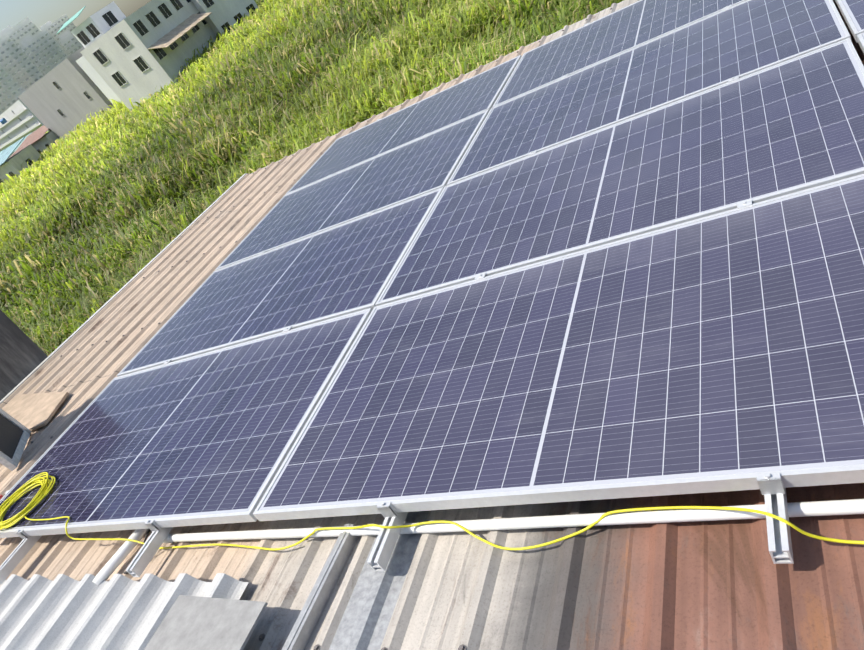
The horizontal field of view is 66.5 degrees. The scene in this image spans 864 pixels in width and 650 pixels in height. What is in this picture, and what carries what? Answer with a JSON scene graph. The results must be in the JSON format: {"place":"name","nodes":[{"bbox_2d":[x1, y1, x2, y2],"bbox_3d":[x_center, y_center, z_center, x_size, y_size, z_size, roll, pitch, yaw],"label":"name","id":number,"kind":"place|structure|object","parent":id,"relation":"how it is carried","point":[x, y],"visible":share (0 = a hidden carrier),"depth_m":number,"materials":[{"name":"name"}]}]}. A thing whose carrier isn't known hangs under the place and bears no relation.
{"place":"outdoors","nodes":[
{"label":"outdoors","id":0,"kind":"place"},
{"bbox_2d":[0,118,7,123],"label":"water tank","id":1,"kind":"object","parent":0,"point":[3,120],"visible":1,"depth_m":189.48,"materials":[{"name":"blue plastic"}]},
{"bbox_2d":[0,64,24,114],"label":"tower","id":2,"kind":"structure","parent":0,"point":[7,88],"depth_m":410.07,"materials":[{"name":"grey concrete"}]},
{"bbox_2d":[0,144,42,183],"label":"house","id":3,"kind":"structure","parent":0,"point":[12,165],"depth_m":100.99,"materials":[{"name":"grey paint"}]},
{"bbox_2d":[0,136,24,164],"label":"roof","id":4,"kind":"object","parent":3,"relation":"on","point":[5,154],"visible":1,"depth_m":101.45,"materials":[{"name":"metal"}]},
{"bbox_2d":[0,35,43,96],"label":"tower","id":5,"kind":"structure","parent":0,"point":[9,62],"depth_m":443.97,"materials":[{"name":"grey concrete"}]},
{"bbox_2d":[0,99,48,151],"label":"pale house","id":6,"kind":"structure","parent":0,"point":[21,118],"depth_m":243.12,"materials":[{"name":"grey paint"}]},
{"bbox_2d":[0,17,64,78],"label":"tower","id":7,"kind":"structure","parent":0,"point":[30,24],"depth_m":537.14,"materials":[{"name":"grey concrete"}]},
{"bbox_2d":[19,30,68,74],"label":"tower","id":8,"kind":"structure","parent":0,"point":[37,46],"depth_m":481.13,"materials":[{"name":"grey concrete"}]},
{"bbox_2d":[32,131,59,152],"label":"house","id":9,"kind":"structure","parent":0,"point":[44,142],"depth_m":112.20,"materials":[{"name":"grey"}]},
{"bbox_2d":[11,125,48,156],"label":"roof","id":10,"kind":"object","parent":9,"relation":"on","point":[36,135],"visible":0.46,"depth_m":115.46,"materials":[{"name":"metal"}]},
{"bbox_2d":[39,14,81,58],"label":"tower","id":11,"kind":"structure","parent":0,"point":[49,29],"depth_m":593.25,"materials":[{"name":"grey concrete"}]},
{"bbox_2d":[59,30,83,54],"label":"tower","id":12,"kind":"structure","parent":0,"point":[72,38],"depth_m":519.30,"materials":[{"name":"grey concrete"}]},
{"bbox_2d":[57,6,85,33],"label":"roof","id":13,"kind":"structure","parent":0,"point":[71,19],"depth_m":89.82,"materials":[{"name":"metal"}]},
{"bbox_2d":[0,0,151,113],"label":"sky","id":14,"kind":"structure","parent":0,"point":[12,12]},
{"bbox_2d":[76,56,122,104],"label":"wall","id":15,"kind":"structure","parent":0,"point":[84,64],"depth_m":94.88,"materials":[{"name":"paint"}]},
{"bbox_2d":[71,1,125,47],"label":"building","id":16,"kind":"structure","parent":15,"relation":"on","point":[88,31],"depth_m":91.59,"materials":[{"name":"paint"}]},
{"bbox_2d":[191,0,257,37],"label":"house","id":17,"kind":"structure","parent":0,"point":[223,14],"depth_m":89.26,"materials":[{"name":"grey"}]},
{"bbox_2d":[0,0,623,355],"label":"grass field","id":18,"kind":"structure","parent":0,"point":[97,212],"depth_m":35.20,"materials":[{"name":"green plant"}]},
{"bbox_2d":[0,0,863,649],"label":"corrugated roof","id":19,"kind":"structure","parent":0,"point":[724,584],"depth_m":1.50,"materials":[{"name":"brown metal"}]},
{"bbox_2d":[0,573,248,649],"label":"corrugated sheet","id":20,"kind":"object","parent":19,"relation":"on","point":[66,612],"visible":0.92,"depth_m":2.09,"materials":[{"name":"silver metal"}]},
{"bbox_2d":[144,595,267,649],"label":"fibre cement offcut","id":21,"kind":"object","parent":20,"relation":"on","point":[196,623],"visible":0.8,"depth_m":1.73,"materials":[{"name":"grey concrete"}]},
{"bbox_2d":[124,529,149,573],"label":"dc cables","id":22,"kind":"object","parent":19,"relation":"on","point":[125,572],"visible":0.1,"depth_m":2.32,"materials":[{"name":"black rubber"}]},
{"bbox_2d":[282,524,358,649],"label":"spare rail","id":23,"kind":"object","parent":19,"relation":"on","point":[299,636],"visible":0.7,"depth_m":1.70,"materials":[{"name":"metal"}]},
{"bbox_2d":[31,8,611,649],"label":"roof screws","id":24,"kind":"object","parent":19,"relation":"attached to","point":[317,646],"visible":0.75,"depth_m":1.69,"materials":[{"name":"grey metal"}]},
{"bbox_2d":[329,511,428,649],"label":"metal flashing","id":25,"kind":"object","parent":19,"relation":"on","point":[367,615],"depth_m":1.62,"materials":[{"name":"silver metal"}]},
{"bbox_2d":[0,5,793,584],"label":"mounting rails","id":26,"kind":"object","parent":19,"relation":"on","point":[772,487],"visible":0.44,"depth_m":1.67,"materials":[{"name":"metal"}]},
{"bbox_2d":[0,308,372,537],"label":"solar panel","id":27,"kind":"object","parent":26,"relation":"on","point":[209,438],"visible":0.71,"depth_m":2.61,"materials":[{"name":"blue glass"}]},
{"bbox_2d":[117,187,443,376],"bbox_3d":[-0.830,-0.205,3.523,1.803,0.036,1.004,-14,33,31],"label":"solar panel","id":28,"kind":"object","parent":26,"relation":"on","point":[349,267],"visible":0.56,"depth_m":3.40,"materials":[{"name":"blue glass"}]},
{"bbox_2d":[215,109,489,270],"bbox_3d":[-0.532,-0.848,4.256,1.803,0.036,1.004,-14,33,31],"label":"solar panel","id":29,"kind":"object","parent":26,"relation":"on","point":[419,167],"visible":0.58,"depth_m":4.15,"materials":[{"name":"blue glass"}]},
{"bbox_2d":[285,55,521,194],"bbox_3d":[-0.232,-1.491,4.989,1.803,0.036,1.004,-14,33,31],"label":"solar panel","id":30,"kind":"object","parent":26,"relation":"attached to","point":[468,98],"visible":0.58,"depth_m":4.90,"materials":[{"name":"blue glass"}]},
{"bbox_2d":[253,174,863,520],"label":"solar panel","id":31,"kind":"object","parent":26,"relation":"on","point":[721,352],"visible":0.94,"depth_m":1.70,"materials":[{"name":"blue glass"}]},
{"bbox_2d":[375,38,863,305],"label":"solar panel","id":32,"kind":"object","parent":26,"relation":"on","point":[793,125],"visible":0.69,"depth_m":2.44,"materials":[{"name":"blue glass"}]},
{"bbox_2d":[493,0,745,106],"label":"solar panel","id":33,"kind":"object","parent":26,"relation":"on","point":[630,26],"visible":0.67,"depth_m":4.09,"materials":[{"name":"blue glass"}]},
{"bbox_2d":[446,0,850,184],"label":"solar panel","id":34,"kind":"object","parent":26,"relation":"on","point":[745,38],"visible":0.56,"depth_m":3.19,"materials":[{"name":"blue glass"}]},
{"bbox_2d":[835,0,863,42],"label":"solar panel","id":35,"kind":"object","parent":26,"relation":"on","point":[852,12],"visible":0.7,"depth_m":2.62,"materials":[{"name":"silver glass"}]},
{"bbox_2d":[857,33,863,52],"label":"solar panel","id":36,"kind":"object","parent":26,"relation":"on","point":[860,37],"visible":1,"depth_m":2.42,"materials":[{"name":"silver glass"}]},
{"bbox_2d":[0,472,863,550],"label":"yellow cable","id":37,"kind":"object","parent":19,"relation":"on","point":[37,499],"visible":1,"depth_m":1.88,"materials":[{"name":"yellow plastic"}]},
{"bbox_2d":[92,499,863,584],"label":"pvc conduit","id":38,"kind":"object","parent":19,"relation":"on","point":[795,509],"visible":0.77,"depth_m":1.52,"materials":[{"name":"white plastic"}]},
{"bbox_2d":[255,3,617,171],"bbox_3d":[1.861,-2.598,5.066,9.350,0.110,0.130,-14,33,31],"label":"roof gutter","id":39,"kind":"object","parent":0,"point":[490,62],"visible":0.1,"depth_m":5.91,"materials":[{"name":"grey metal"}]},
{"label":"ground","id":40,"kind":"structure","parent":0,"visible":0},
{"bbox_2d":[0,133,30,158],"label":"roof","id":41,"kind":"structure","parent":40,"relation":"on","point":[17,147],"depth_m":170.93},
{"bbox_2d":[0,310,47,400],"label":"neighbour wall","id":42,"kind":"structure","parent":40,"relation":"on","point":[23,355],"depth_m":5.01,"materials":[{"name":"grey concrete"}]},
{"bbox_2d":[18,47,112,140],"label":"building","id":43,"kind":"structure","parent":40,"relation":"on","point":[65,96],"depth_m":101.76,"materials":[{"name":"grey paint"}]},
{"bbox_2d":[80,0,215,110],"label":"pale house","id":44,"kind":"structure","parent":40,"relation":"on","point":[123,61],"depth_m":83.89,"materials":[{"name":"white paint"}]},
{"bbox_2d":[147,12,211,48],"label":"striped awning","id":45,"kind":"object","parent":44,"relation":"on","point":[172,36],"visible":0.85,"depth_m":83.55,"materials":[{"name":"beige metal"}]},
{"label":"house","id":46,"kind":"structure","parent":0},
{"bbox_2d":[0,0,624,403],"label":"roof edge trim","id":47,"kind":"structure","parent":46,"relation":"on","point":[140,272],"depth_m":5.74,"materials":[{"name":"grey metal"}]},
{"bbox_2d":[0,408,30,470],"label":"steel frame stand","id":48,"kind":"object","parent":47,"relation":"on","point":[9,463],"visible":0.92,"depth_m":3.72,"materials":[{"name":"grey metal"}]},
{"bbox_2d":[0,414,23,458],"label":"screen","id":49,"kind":"object","parent":48,"relation":"attached to","point":[11,433],"visible":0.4,"depth_m":3.73,"materials":[{"name":"black glass"}]},
{"bbox_2d":[2,392,68,430],"bbox_3d":[-2.634,0.564,4.276,0.980,0.017,0.500,-14,33,31],"label":"wooden board","id":50,"kind":"object","parent":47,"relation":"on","point":[30,412],"visible":0.71,"depth_m":4.20,"materials":[{"name":"brown wood"}]}
]}

